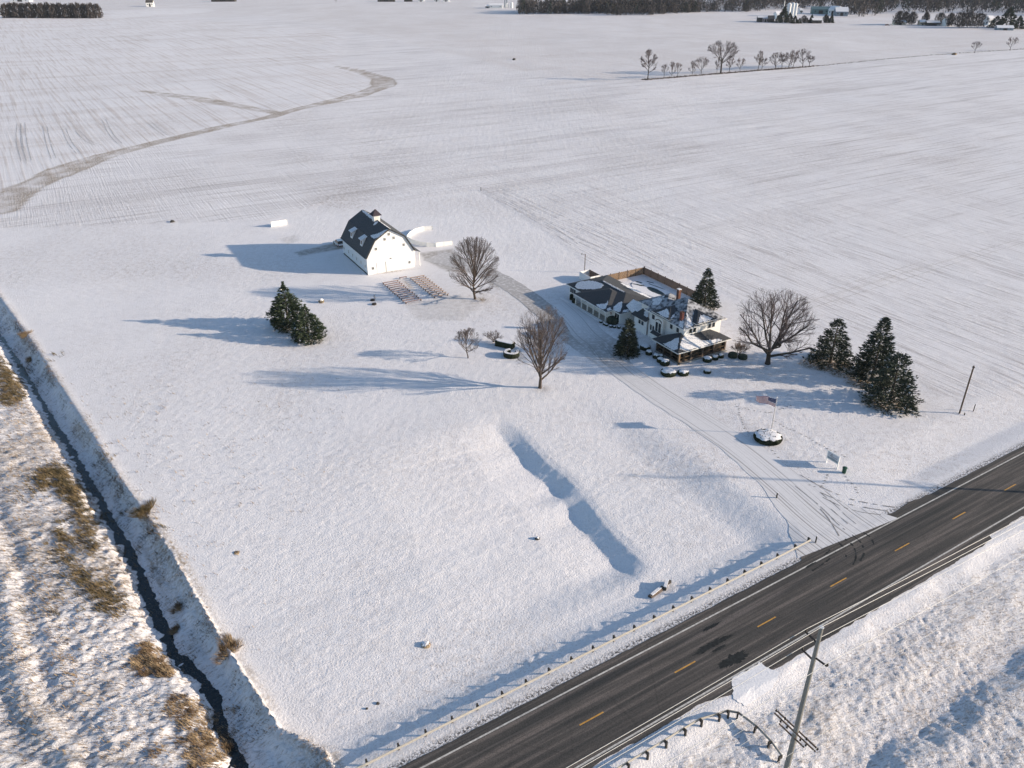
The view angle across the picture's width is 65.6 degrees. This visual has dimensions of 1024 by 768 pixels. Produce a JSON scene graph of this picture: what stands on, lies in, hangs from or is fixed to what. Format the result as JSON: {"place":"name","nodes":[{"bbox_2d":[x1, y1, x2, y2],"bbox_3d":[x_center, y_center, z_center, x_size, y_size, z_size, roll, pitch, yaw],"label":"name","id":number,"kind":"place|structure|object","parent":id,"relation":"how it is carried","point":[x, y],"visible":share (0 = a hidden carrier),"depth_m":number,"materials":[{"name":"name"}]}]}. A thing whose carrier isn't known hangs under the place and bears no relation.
{"place":"outdoors","nodes":[
{"label":"outdoors","id":0,"kind":"place"},
{"bbox_2d":[0,334,248,767],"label":"creek water","id":1,"kind":"structure","parent":0,"point":[213,696],"depth_m":95.78,"materials":[{"name":"liquid"}]},
{"bbox_2d":[0,0,1023,767],"bbox_3d":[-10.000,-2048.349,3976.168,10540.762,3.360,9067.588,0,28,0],"label":"ground","id":2,"kind":"structure","parent":0,"point":[318,124],"depth_m":146.45,"materials":[{"name":"snow"}]},
{"bbox_2d":[0,2,11,17],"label":"windbreak tree","id":3,"kind":"object","parent":2,"relation":"on","point":[3,11],"visible":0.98,"depth_m":997.57,"materials":[{"name":"brown plant"}]},
{"bbox_2d":[5,2,17,17],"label":"windbreak tree","id":4,"kind":"object","parent":2,"relation":"on","point":[10,5],"visible":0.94,"depth_m":999.41,"materials":[{"name":"brown plant"}]},
{"bbox_2d":[11,2,24,17],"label":"windbreak tree","id":5,"kind":"object","parent":2,"relation":"on","point":[15,7],"visible":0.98,"depth_m":997.31,"materials":[{"name":"brown plant"}]},
{"bbox_2d":[17,2,27,17],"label":"windbreak tree","id":6,"kind":"object","parent":2,"relation":"on","point":[21,5],"visible":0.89,"depth_m":999.43,"materials":[{"name":"brown plant"}]},
{"bbox_2d":[23,2,35,17],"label":"windbreak tree","id":7,"kind":"object","parent":2,"relation":"on","point":[27,8],"visible":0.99,"depth_m":997.05,"materials":[{"name":"brown plant"}]},
{"bbox_2d":[30,3,41,17],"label":"windbreak tree","id":8,"kind":"object","parent":2,"relation":"on","point":[33,5],"visible":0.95,"depth_m":999.86,"materials":[{"name":"brown plant"}]},
{"bbox_2d":[35,2,47,17],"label":"windbreak tree","id":9,"kind":"object","parent":2,"relation":"on","point":[40,5],"visible":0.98,"depth_m":996.49,"materials":[{"name":"brown plant"}]},
{"bbox_2d":[43,2,52,17],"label":"windbreak tree","id":10,"kind":"object","parent":2,"relation":"on","point":[46,5],"visible":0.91,"depth_m":999.52,"materials":[{"name":"brown plant"}]},
{"bbox_2d":[48,3,60,17],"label":"windbreak tree","id":11,"kind":"object","parent":2,"relation":"on","point":[53,12],"visible":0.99,"depth_m":997.32,"materials":[{"name":"brown plant"}]},
{"bbox_2d":[55,2,62,17],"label":"windbreak tree","id":12,"kind":"object","parent":2,"relation":"on","point":[58,5],"visible":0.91,"depth_m":999.75,"materials":[{"name":"brown plant"}]},
{"bbox_2d":[60,4,71,17],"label":"windbreak tree","id":13,"kind":"object","parent":2,"relation":"on","point":[64,14],"visible":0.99,"depth_m":997.33,"materials":[{"name":"brown plant"}]},
{"bbox_2d":[67,2,78,17],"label":"windbreak tree","id":14,"kind":"object","parent":2,"relation":"on","point":[70,5],"visible":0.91,"depth_m":999.97,"materials":[{"name":"brown plant"}]},
{"bbox_2d":[73,2,84,17],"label":"windbreak tree","id":15,"kind":"object","parent":2,"relation":"on","point":[78,7],"visible":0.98,"depth_m":997.05,"materials":[{"name":"brown plant"}]},
{"bbox_2d":[0,351,169,620],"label":"reed grass","id":16,"kind":"structure","parent":2,"relation":"on","point":[50,472],"depth_m":106.05,"materials":[{"name":"plant"}]},
{"bbox_2d":[85,2,96,17],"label":"windbreak tree","id":17,"kind":"object","parent":2,"relation":"on","point":[89,15],"visible":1,"depth_m":996.92,"materials":[{"name":"brown plant"}]},
{"bbox_2d":[92,3,103,17],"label":"windbreak tree","id":18,"kind":"object","parent":2,"relation":"on","point":[96,8],"visible":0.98,"depth_m":1001.24,"materials":[{"name":"brown plant"}]},
{"bbox_2d":[127,497,156,520],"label":"grass tuft","id":19,"kind":"object","parent":2,"relation":"on","point":[142,511],"visible":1,"depth_m":106.26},
{"bbox_2d":[145,0,154,6],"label":"farm shed","id":20,"kind":"structure","parent":2,"relation":"on","point":[149,3],"depth_m":1250.41,"materials":[{"name":"white plastic"}]},
{"bbox_2d":[0,309,330,767],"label":"bank grass","id":21,"kind":"structure","parent":2,"relation":"on","point":[47,373],"depth_m":106.00,"materials":[{"name":"plant"}]},
{"bbox_2d":[168,620,179,634],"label":"grass tuft","id":22,"kind":"object","parent":2,"relation":"on","point":[173,629],"visible":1,"depth_m":90.71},
{"bbox_2d":[0,376,349,767],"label":"dry grass","id":23,"kind":"structure","parent":2,"relation":"on","point":[154,663],"depth_m":84.16,"materials":[{"name":"plant"}]},
{"bbox_2d":[169,597,185,613],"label":"grass tuft","id":24,"kind":"object","parent":2,"relation":"on","point":[177,607],"visible":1,"depth_m":92.79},
{"bbox_2d":[217,737,234,758],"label":"grass tuft","id":25,"kind":"object","parent":2,"relation":"on","point":[225,747],"visible":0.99,"depth_m":77.35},
{"bbox_2d":[209,630,243,664],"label":"grass tuft","id":26,"kind":"object","parent":2,"relation":"on","point":[230,641],"visible":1,"depth_m":85.95,"materials":[{"name":"plant"}]},
{"bbox_2d":[270,219,287,226],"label":"board screen","id":27,"kind":"object","parent":2,"relation":"on","point":[277,223],"visible":1,"depth_m":220.40,"materials":[{"name":"white wood"}]},
{"bbox_2d":[264,281,305,332],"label":"pine tree","id":28,"kind":"object","parent":2,"relation":"on","point":[293,305],"visible":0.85,"depth_m":157.26,"materials":[{"name":"green plant"}]},
{"bbox_2d":[287,304,327,345],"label":"pine tree","id":29,"kind":"object","parent":2,"relation":"on","point":[300,329],"visible":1,"depth_m":152.95,"materials":[{"name":"green plant"}]},
{"bbox_2d":[333,239,342,246],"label":"parked car","id":30,"kind":"object","parent":2,"relation":"on","point":[338,242],"visible":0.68,"depth_m":204.17,"materials":[{"name":"white paint"}]},
{"bbox_2d":[340,209,419,274],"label":"barn","id":31,"kind":"structure","parent":2,"relation":"on","point":[374,242],"depth_m":188.32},
{"bbox_2d":[377,260,394,272],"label":"sliding door","id":32,"kind":"structure","parent":31,"relation":"in","point":[385,266],"depth_m":188.02,"materials":[{"name":"wood"}]},
{"bbox_2d":[421,641,429,648],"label":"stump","id":33,"kind":"object","parent":2,"relation":"on","point":[425,645],"visible":1,"depth_m":86.98,"materials":[{"name":"brown plant"}]},
{"bbox_2d":[406,225,452,246],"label":"vinyl fence","id":34,"kind":"object","parent":2,"relation":"on","point":[427,244],"visible":0.94,"depth_m":206.19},
{"bbox_2d":[453,328,479,357],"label":"young tree","id":35,"kind":"object","parent":2,"relation":"on","point":[465,333],"visible":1,"depth_m":146.01,"materials":[{"name":"brown plant"}]},
{"bbox_2d":[448,236,499,299],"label":"maple tree","id":36,"kind":"object","parent":2,"relation":"on","point":[473,263],"visible":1,"depth_m":169.18,"materials":[{"name":"brown plant"}]},
{"bbox_2d":[482,329,503,341],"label":"shrub","id":37,"kind":"object","parent":2,"relation":"on","point":[492,338],"visible":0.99,"depth_m":153.51,"materials":[{"name":"brown plant"}]},
{"bbox_2d":[489,3,502,7],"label":"machine shed","id":38,"kind":"structure","parent":2,"relation":"on","point":[495,5],"depth_m":1199.38,"materials":[{"name":"white metal"}]},
{"bbox_2d":[495,338,514,349],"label":"hedge","id":39,"kind":"object","parent":2,"relation":"on","point":[503,343],"visible":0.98,"depth_m":151.44,"materials":[{"name":"green plant"}]},
{"bbox_2d":[503,348,519,358],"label":"hedge","id":40,"kind":"object","parent":2,"relation":"on","point":[507,353],"visible":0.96,"depth_m":147.60,"materials":[{"name":"green plant"}]},
{"bbox_2d":[16,119,1023,306],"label":"field tracks","id":41,"kind":"object","parent":2,"relation":"on","point":[492,197],"visible":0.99,"depth_m":226.51},
{"bbox_2d":[513,306,569,388],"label":"maple tree","id":42,"kind":"object","parent":2,"relation":"on","point":[539,344],"visible":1,"depth_m":132.70,"materials":[{"name":"brown plant"}]},
{"bbox_2d":[356,537,810,767],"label":"guardrail","id":43,"kind":"object","parent":2,"relation":"on","point":[426,733],"visible":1,"depth_m":83.55,"materials":[{"name":"metal"}]},
{"bbox_2d":[579,269,599,279],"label":"enclosure","id":44,"kind":"object","parent":2,"relation":"on","point":[586,274],"visible":0.7,"depth_m":183.68,"materials":[{"name":"white"}]},
{"bbox_2d":[607,315,617,324],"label":"clipped bush","id":45,"kind":"object","parent":2,"relation":"on","point":[612,320],"visible":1,"depth_m":161.08,"materials":[{"name":"green plant"}]},
{"bbox_2d":[612,318,641,359],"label":"spruce tree","id":46,"kind":"object","parent":2,"relation":"on","point":[626,341],"visible":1,"depth_m":147.48,"materials":[{"name":"green plant"}]},
{"bbox_2d":[516,0,751,14],"bbox_3d":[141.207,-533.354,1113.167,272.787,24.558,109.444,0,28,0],"label":"woods","id":47,"kind":"object","parent":2,"relation":"on","point":[559,6],"visible":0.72,"depth_m":1089.77,"materials":[{"name":"plant"}]},
{"bbox_2d":[640,343,650,350],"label":"clipped bush","id":48,"kind":"object","parent":2,"relation":"on","point":[644,347],"visible":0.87,"depth_m":150.57,"materials":[{"name":"green plant"}]},
{"bbox_2d":[560,275,731,364],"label":"house","id":49,"kind":"structure","parent":2,"relation":"on","point":[677,329],"depth_m":151.71,"materials":[{"name":"white"}]},
{"bbox_2d":[639,48,657,79],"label":"bare tree","id":50,"kind":"object","parent":2,"relation":"on","point":[648,55],"visible":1,"depth_m":483.68,"materials":[{"name":"brown plant"}]},
{"bbox_2d":[630,281,669,296],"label":"swimming pool","id":51,"kind":"structure","parent":2,"relation":"in","point":[651,289],"depth_m":178.83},
{"bbox_2d":[609,266,694,297],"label":"fence","id":52,"kind":"object","parent":2,"relation":"on","point":[662,279],"visible":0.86,"depth_m":183.09,"materials":[{"name":"wood"}]},
{"bbox_2d":[648,579,670,597],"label":"culvert","id":53,"kind":"object","parent":2,"relation":"on","point":[657,591],"visible":1,"depth_m":94.35,"materials":[{"name":"stone"}]},
{"bbox_2d":[660,358,669,365],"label":"clipped bush","id":54,"kind":"object","parent":2,"relation":"on","point":[664,362],"visible":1,"depth_m":144.79,"materials":[{"name":"green plant"}]},
{"bbox_2d":[660,367,676,377],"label":"clipped bush","id":55,"kind":"object","parent":2,"relation":"on","point":[669,372],"visible":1,"depth_m":141.12,"materials":[{"name":"green plant"}]},
{"bbox_2d":[677,368,688,376],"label":"clipped bush","id":56,"kind":"object","parent":2,"relation":"on","point":[682,372],"visible":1,"depth_m":141.35,"materials":[{"name":"green plant"}]},
{"bbox_2d":[617,709,782,767],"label":"guardrail","id":57,"kind":"object","parent":2,"relation":"on","point":[684,729],"visible":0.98,"depth_m":75.68,"materials":[{"name":"metal"}]},
{"bbox_2d":[695,57,709,72],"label":"bare tree","id":58,"kind":"object","parent":2,"relation":"on","point":[704,59],"visible":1,"depth_m":505.76,"materials":[{"name":"brown plant"}]},
{"bbox_2d":[690,268,720,309],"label":"spruce tree","id":59,"kind":"object","parent":2,"relation":"on","point":[700,297],"visible":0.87,"depth_m":167.65,"materials":[{"name":"green plant"}]},
{"bbox_2d":[707,41,739,72],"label":"bare tree","id":60,"kind":"object","parent":2,"relation":"on","point":[723,50],"visible":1,"depth_m":509.89,"materials":[{"name":"brown plant"}]},
{"bbox_2d":[728,351,737,358],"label":"clipped bush","id":61,"kind":"object","parent":2,"relation":"on","point":[732,355],"visible":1,"depth_m":147.52,"materials":[{"name":"green plant"}]},
{"bbox_2d":[730,342,751,353],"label":"shrub","id":62,"kind":"object","parent":2,"relation":"on","point":[742,347],"visible":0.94,"depth_m":148.41,"materials":[{"name":"brown plant"}]},
{"bbox_2d":[732,662,779,705],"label":"snow patch","id":63,"kind":"object","parent":2,"relation":"on","point":[752,689],"visible":0.98,"depth_m":81.34,"materials":[{"name":"snow"}]},
{"bbox_2d":[753,428,782,445],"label":"round hedge","id":64,"kind":"object","parent":2,"relation":"on","point":[768,437],"visible":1,"depth_m":121.72,"materials":[{"name":"green plant"}]},
{"bbox_2d":[769,53,785,67],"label":"bare tree","id":65,"kind":"object","parent":2,"relation":"on","point":[775,57],"visible":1,"depth_m":535.50,"materials":[{"name":"brown plant"}]},
{"bbox_2d":[736,288,819,364],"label":"maple tree","id":66,"kind":"object","parent":2,"relation":"on","point":[785,324],"visible":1,"depth_m":140.54,"materials":[{"name":"brown plant"}]},
{"bbox_2d":[778,6,787,20],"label":"evergreen tree","id":67,"kind":"object","parent":2,"relation":"on","point":[783,12],"visible":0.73,"depth_m":943.73,"materials":[{"name":"green plant"}]},
{"bbox_2d":[774,625,828,767],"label":"utility pole","id":68,"kind":"object","parent":2,"relation":"on","point":[794,735],"visible":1,"depth_m":62.37,"materials":[{"name":"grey wood"}]},
{"bbox_2d":[566,517,1022,767],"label":"power line","id":69,"kind":"object","parent":68,"relation":"attached to","point":[778,645],"visible":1,"depth_m":58.32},
{"bbox_2d":[581,522,1023,767],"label":"power line","id":70,"kind":"object","parent":68,"relation":"attached to","point":[787,647],"visible":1,"depth_m":56.49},
{"bbox_2d":[598,530,1022,767],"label":"power line","id":71,"kind":"object","parent":68,"relation":"attached to","point":[796,650],"visible":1,"depth_m":59.77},
{"bbox_2d":[658,555,1022,767],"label":"power line","id":72,"kind":"object","parent":68,"relation":"attached to","point":[828,662],"visible":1,"depth_m":58.48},
{"bbox_2d":[683,568,1022,767],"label":"power line","id":73,"kind":"object","parent":68,"relation":"attached to","point":[841,672],"visible":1,"depth_m":68.33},
{"bbox_2d":[798,48,810,65],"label":"bare tree","id":74,"kind":"object","parent":2,"relation":"on","point":[803,51],"visible":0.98,"depth_m":546.59,"materials":[{"name":"brown plant"}]},
{"bbox_2d":[810,6,829,13],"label":"machine shed","id":75,"kind":"structure","parent":2,"relation":"on","point":[818,10],"depth_m":1078.83,"materials":[{"name":"teal metal"}]},
{"bbox_2d":[802,318,856,372],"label":"spruce tree","id":76,"kind":"object","parent":2,"relation":"on","point":[826,346],"visible":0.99,"depth_m":143.69,"materials":[{"name":"green plant"}]},
{"bbox_2d":[642,48,1019,79],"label":"scrub","id":77,"kind":"object","parent":2,"relation":"on","point":[778,68],"visible":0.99,"depth_m":531.43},
{"bbox_2d":[825,450,839,468],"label":"sign","id":78,"kind":"object","parent":2,"relation":"on","point":[833,457],"visible":1,"depth_m":115.63,"materials":[{"name":"white plastic"}]},
{"bbox_2d":[833,7,848,15],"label":"machine shed","id":79,"kind":"structure","parent":2,"relation":"on","point":[841,11],"depth_m":1045.31,"materials":[{"name":"white metal"}]},
{"bbox_2d":[672,547,1023,767],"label":"verge grass","id":80,"kind":"structure","parent":2,"relation":"on","point":[923,689],"depth_m":79.48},
{"bbox_2d":[705,0,1023,16],"bbox_3d":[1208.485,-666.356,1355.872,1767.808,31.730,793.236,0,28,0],"label":"woods","id":81,"kind":"object","parent":2,"relation":"on","point":[877,6],"visible":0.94,"depth_m":1139.77,"materials":[{"name":"plant"}]},
{"bbox_2d":[844,316,899,385],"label":"spruce tree","id":82,"kind":"object","parent":2,"relation":"on","point":[885,348],"visible":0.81,"depth_m":137.23,"materials":[{"name":"green plant"}]},
{"bbox_2d":[857,352,923,417],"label":"spruce tree","id":83,"kind":"object","parent":2,"relation":"on","point":[905,397],"visible":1,"depth_m":129.89,"materials":[{"name":"green plant"}]},
{"bbox_2d":[892,10,905,24],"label":"tree","id":84,"kind":"object","parent":2,"relation":"on","point":[899,16],"visible":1,"depth_m":893.38,"materials":[{"name":"brown plant"}]},
{"bbox_2d":[906,11,917,23],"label":"tree","id":85,"kind":"object","parent":2,"relation":"on","point":[912,19],"visible":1,"depth_m":893.53,"materials":[{"name":"brown plant"}]},
{"bbox_2d":[925,20,940,25],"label":"house","id":86,"kind":"structure","parent":2,"relation":"on","point":[932,22],"depth_m":884.51,"materials":[{"name":"stone"}]},
{"bbox_2d":[934,13,947,24],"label":"tree","id":87,"kind":"object","parent":2,"relation":"on","point":[941,15],"visible":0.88,"depth_m":886.10,"materials":[{"name":"brown plant"}]},
{"bbox_2d":[945,12,954,25],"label":"tree","id":88,"kind":"object","parent":2,"relation":"on","point":[951,15],"visible":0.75,"depth_m":873.03,"materials":[{"name":"brown plant"}]},
{"bbox_2d":[949,10,972,26],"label":"tree","id":89,"kind":"object","parent":2,"relation":"on","point":[959,19],"visible":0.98,"depth_m":853.62,"materials":[{"name":"brown plant"}]},
{"bbox_2d":[959,366,974,413],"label":"utility pole","id":90,"kind":"object","parent":2,"relation":"on","point":[973,367],"visible":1,"depth_m":127.78,"materials":[{"name":"brown wood"}]},
{"bbox_2d":[958,10,980,26],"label":"tree","id":91,"kind":"object","parent":2,"relation":"on","point":[972,13],"visible":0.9,"depth_m":851.82,"materials":[{"name":"brown plant"}]},
{"bbox_2d":[970,12,989,27],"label":"tree","id":92,"kind":"object","parent":2,"relation":"on","point":[981,22],"visible":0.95,"depth_m":852.63,"materials":[{"name":"brown plant"}]},
{"bbox_2d":[986,16,1002,27],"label":"evergreen tree","id":93,"kind":"object","parent":2,"relation":"on","point":[998,18],"visible":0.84,"depth_m":855.35,"materials":[{"name":"green plant"}]},
{"bbox_2d":[994,25,1013,29],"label":"house","id":94,"kind":"structure","parent":2,"relation":"on","point":[1004,27],"depth_m":828.69,"materials":[{"name":"white metal"}]},
{"bbox_2d":[994,7,1019,25],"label":"evergreen tree","id":95,"kind":"object","parent":2,"relation":"on","point":[1011,11],"visible":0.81,"depth_m":851.92,"materials":[{"name":"green plant"}]},
{"bbox_2d":[1013,15,1023,28],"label":"evergreen tree","id":96,"kind":"object","parent":2,"relation":"on","point":[1020,20],"visible":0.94,"depth_m":842.78,"materials":[{"name":"green plant"}]},
{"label":"flagpole","id":97,"kind":"object","parent":2,"relation":"on","visible":0},
{"bbox_2d":[756,396,775,406],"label":"flag","id":98,"kind":"object","parent":97,"relation":"attached to","point":[766,400],"visible":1,"depth_m":122.49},
{"bbox_2d":[552,303,638,376],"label":"driveway","id":99,"kind":"structure","parent":0,"point":[590,334],"depth_m":155.40,"materials":[{"name":"snow"}]},
{"bbox_2d":[425,252,895,557],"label":"driveway","id":100,"kind":"structure","parent":0,"point":[802,514],"depth_m":116.41,"materials":[{"name":"snow"}]},
{"bbox_2d":[797,475,891,535],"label":"tyre tracks","id":101,"kind":"object","parent":100,"relation":"on","point":[839,505],"visible":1,"depth_m":107.47},
{"bbox_2d":[399,446,1023,767],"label":"road","id":102,"kind":"structure","parent":0,"point":[634,692],"depth_m":87.27,"materials":[{"name":"asphalt"}]},
{"bbox_2d":[692,621,748,668],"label":"wet patch","id":103,"kind":"object","parent":102,"relation":"on","point":[737,657],"visible":1,"depth_m":85.00,"materials":[{"name":"asphalt"}]},
{"bbox_2d":[420,452,1023,767],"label":"road markings","id":104,"kind":"object","parent":102,"relation":"on","point":[609,748],"visible":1,"depth_m":86.50,"materials":[{"name":"white paint"}]},
{"bbox_2d":[806,532,874,570],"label":"tyre marks","id":105,"kind":"object","parent":102,"relation":"on","point":[863,554],"visible":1,"depth_m":98.83,"materials":[{"name":"rubber"}]},
{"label":"utility pole","id":106,"kind":"object","parent":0,"visible":0},
{"bbox_2d":[706,578,1023,767],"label":"power line","id":107,"kind":"object","parent":106,"relation":"attached to","point":[861,673],"visible":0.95,"depth_m":69.75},
{"bbox_2d":[770,611,1021,767],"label":"power line","id":108,"kind":"object","parent":106,"relation":"attached to","point":[888,693],"visible":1,"depth_m":67.25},
{"bbox_2d":[788,620,1022,767],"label":"power line","id":109,"kind":"object","parent":106,"relation":"attached to","point":[899,697],"visible":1,"depth_m":66.43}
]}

